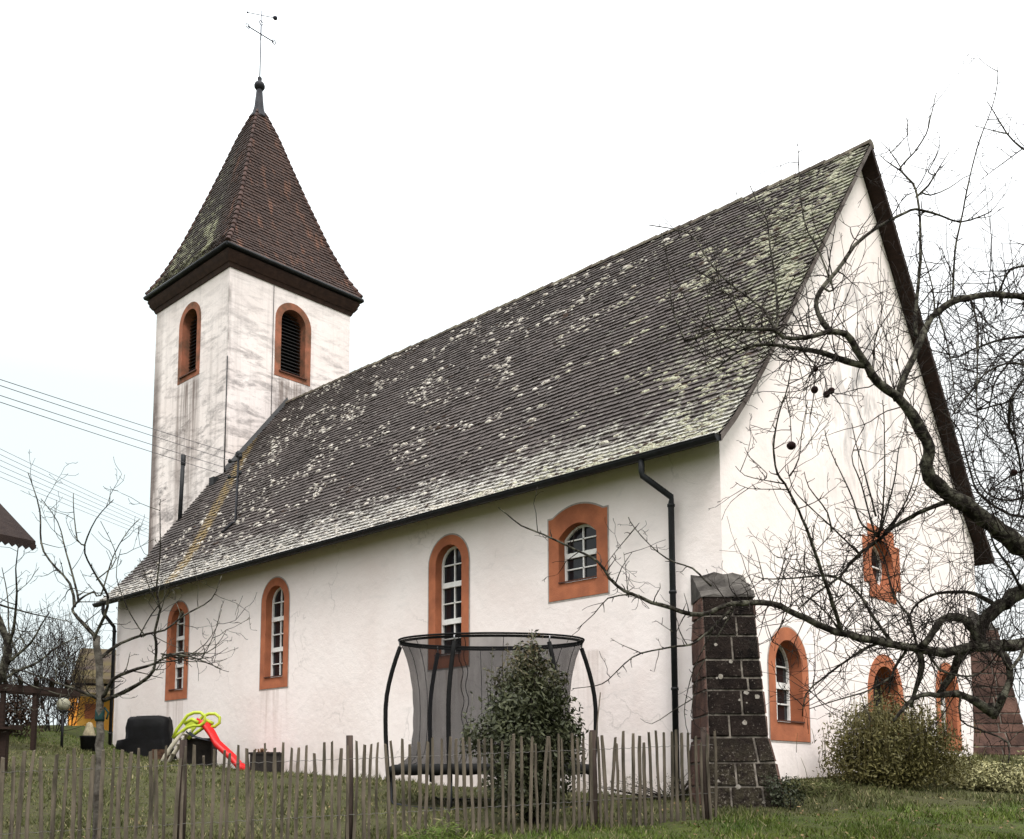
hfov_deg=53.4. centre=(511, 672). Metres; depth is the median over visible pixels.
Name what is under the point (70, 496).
overhead cable
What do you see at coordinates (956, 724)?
window
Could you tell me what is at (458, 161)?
sky
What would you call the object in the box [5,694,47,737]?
hedge
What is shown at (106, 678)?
cottage
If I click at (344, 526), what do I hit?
church
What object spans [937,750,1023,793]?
shrub
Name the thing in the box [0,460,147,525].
overhead cable
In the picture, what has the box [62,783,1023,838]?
fallen leaves
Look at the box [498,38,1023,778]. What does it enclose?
apple tree
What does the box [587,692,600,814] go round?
garden cane
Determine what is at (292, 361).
belfry window
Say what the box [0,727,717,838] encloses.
picket fence
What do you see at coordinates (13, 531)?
house
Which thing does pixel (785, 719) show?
window
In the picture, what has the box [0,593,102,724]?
bare shrub
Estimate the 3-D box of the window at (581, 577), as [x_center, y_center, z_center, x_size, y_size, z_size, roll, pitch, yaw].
[1.332,-2.331,19.649,1.530,1.890,0.284,-6,-9,43]
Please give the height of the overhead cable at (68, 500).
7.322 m
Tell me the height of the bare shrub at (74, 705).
4.138 m
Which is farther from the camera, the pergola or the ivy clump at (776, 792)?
the pergola
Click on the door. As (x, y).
(871, 679)
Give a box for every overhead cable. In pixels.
[0,379,239,455]
[0,385,227,459]
[0,395,238,471]
[0,402,227,475]
[0,454,148,522]
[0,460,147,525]
[0,471,148,533]
[1,449,147,518]
[1,466,147,529]
[1,477,147,536]
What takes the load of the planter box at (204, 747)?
on the ground at (77, 732)
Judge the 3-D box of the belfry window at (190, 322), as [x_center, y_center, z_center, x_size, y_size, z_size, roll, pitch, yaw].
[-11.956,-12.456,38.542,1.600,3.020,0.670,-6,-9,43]
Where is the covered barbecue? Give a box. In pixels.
[115,715,176,758]
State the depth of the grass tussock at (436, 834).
12.29 m
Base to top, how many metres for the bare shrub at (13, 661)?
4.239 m
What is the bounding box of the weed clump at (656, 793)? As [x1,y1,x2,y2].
[580,770,693,799]
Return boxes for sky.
[0,0,1023,725]
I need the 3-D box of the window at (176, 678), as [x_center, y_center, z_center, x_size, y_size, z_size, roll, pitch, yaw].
[-9.750,-0.643,29.987,1.330,2.970,0.294,-6,-9,43]
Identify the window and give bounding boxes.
[164,600,189,701]
[177,302,200,384]
[259,576,289,690]
[274,303,310,385]
[428,533,469,635]
[547,502,609,603]
[767,625,810,743]
[862,523,900,603]
[935,661,962,752]
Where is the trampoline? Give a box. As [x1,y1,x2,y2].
[383,632,597,808]
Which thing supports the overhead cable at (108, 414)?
attached to the church
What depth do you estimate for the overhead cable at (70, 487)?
50.35 m
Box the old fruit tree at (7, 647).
[0,543,85,732]
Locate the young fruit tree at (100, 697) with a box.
[1,449,256,838]
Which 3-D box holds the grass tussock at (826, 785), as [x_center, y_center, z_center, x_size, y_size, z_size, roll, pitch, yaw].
[5.089,1.929,16.976,1.095,0.459,1.566,-52,-52,82]
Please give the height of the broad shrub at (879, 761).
2.102 m
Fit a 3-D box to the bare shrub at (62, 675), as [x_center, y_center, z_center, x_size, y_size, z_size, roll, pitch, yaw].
[-13.649,-0.265,30.172,3.239,4.300,3.701,-6,-9,43]
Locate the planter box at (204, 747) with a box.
[179,738,216,766]
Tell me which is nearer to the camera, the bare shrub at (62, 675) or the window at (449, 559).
the window at (449, 559)
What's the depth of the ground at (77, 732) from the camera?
15.32 m
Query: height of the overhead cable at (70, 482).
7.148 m
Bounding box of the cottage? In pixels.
[67,648,115,731]
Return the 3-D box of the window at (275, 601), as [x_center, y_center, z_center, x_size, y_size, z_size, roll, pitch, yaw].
[-6.098,-1.029,26.564,1.330,2.970,0.294,-6,-9,43]
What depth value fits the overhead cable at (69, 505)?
50.36 m
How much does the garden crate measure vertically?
0.686 m
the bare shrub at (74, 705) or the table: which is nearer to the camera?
the table
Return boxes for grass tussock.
[392,812,499,838]
[784,775,858,797]
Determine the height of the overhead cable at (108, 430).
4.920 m
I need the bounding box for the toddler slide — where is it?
[160,711,244,770]
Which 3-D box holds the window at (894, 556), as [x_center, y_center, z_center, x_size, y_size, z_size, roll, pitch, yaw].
[7.925,-2.339,22.245,0.334,1.600,1.880,-6,-9,43]
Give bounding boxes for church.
[92,10,1023,807]
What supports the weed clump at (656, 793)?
on the ground at (77, 732)
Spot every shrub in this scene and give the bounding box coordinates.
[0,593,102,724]
[0,605,54,726]
[6,594,117,732]
[45,622,114,725]
[458,629,588,824]
[796,681,985,792]
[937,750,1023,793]
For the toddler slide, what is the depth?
25.50 m
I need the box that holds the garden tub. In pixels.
[79,722,95,751]
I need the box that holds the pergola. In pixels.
[0,675,79,750]
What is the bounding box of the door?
[868,654,904,733]
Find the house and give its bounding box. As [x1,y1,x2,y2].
[0,504,35,550]
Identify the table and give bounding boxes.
[0,724,22,771]
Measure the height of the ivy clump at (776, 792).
0.677 m
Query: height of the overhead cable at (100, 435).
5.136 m
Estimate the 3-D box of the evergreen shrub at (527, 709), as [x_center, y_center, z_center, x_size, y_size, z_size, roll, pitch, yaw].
[0.230,0.780,14.414,1.720,2.803,1.603,-6,-9,43]
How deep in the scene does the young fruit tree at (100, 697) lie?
11.86 m
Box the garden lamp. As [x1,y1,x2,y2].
[56,698,70,747]
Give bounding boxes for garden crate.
[249,748,281,773]
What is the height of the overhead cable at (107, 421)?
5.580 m
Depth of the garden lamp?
23.97 m
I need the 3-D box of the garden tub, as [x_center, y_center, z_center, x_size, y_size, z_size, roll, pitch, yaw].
[-10.188,1.564,24.538,0.430,0.730,0.430,-6,-9,43]
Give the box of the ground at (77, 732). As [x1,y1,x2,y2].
[2,725,1023,838]
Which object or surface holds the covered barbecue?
on the ground at (77, 732)
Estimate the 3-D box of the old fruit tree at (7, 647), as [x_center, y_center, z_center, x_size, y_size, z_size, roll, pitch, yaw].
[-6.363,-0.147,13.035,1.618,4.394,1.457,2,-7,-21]
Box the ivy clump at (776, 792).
[760,772,806,809]
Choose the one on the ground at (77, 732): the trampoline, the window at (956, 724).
the trampoline

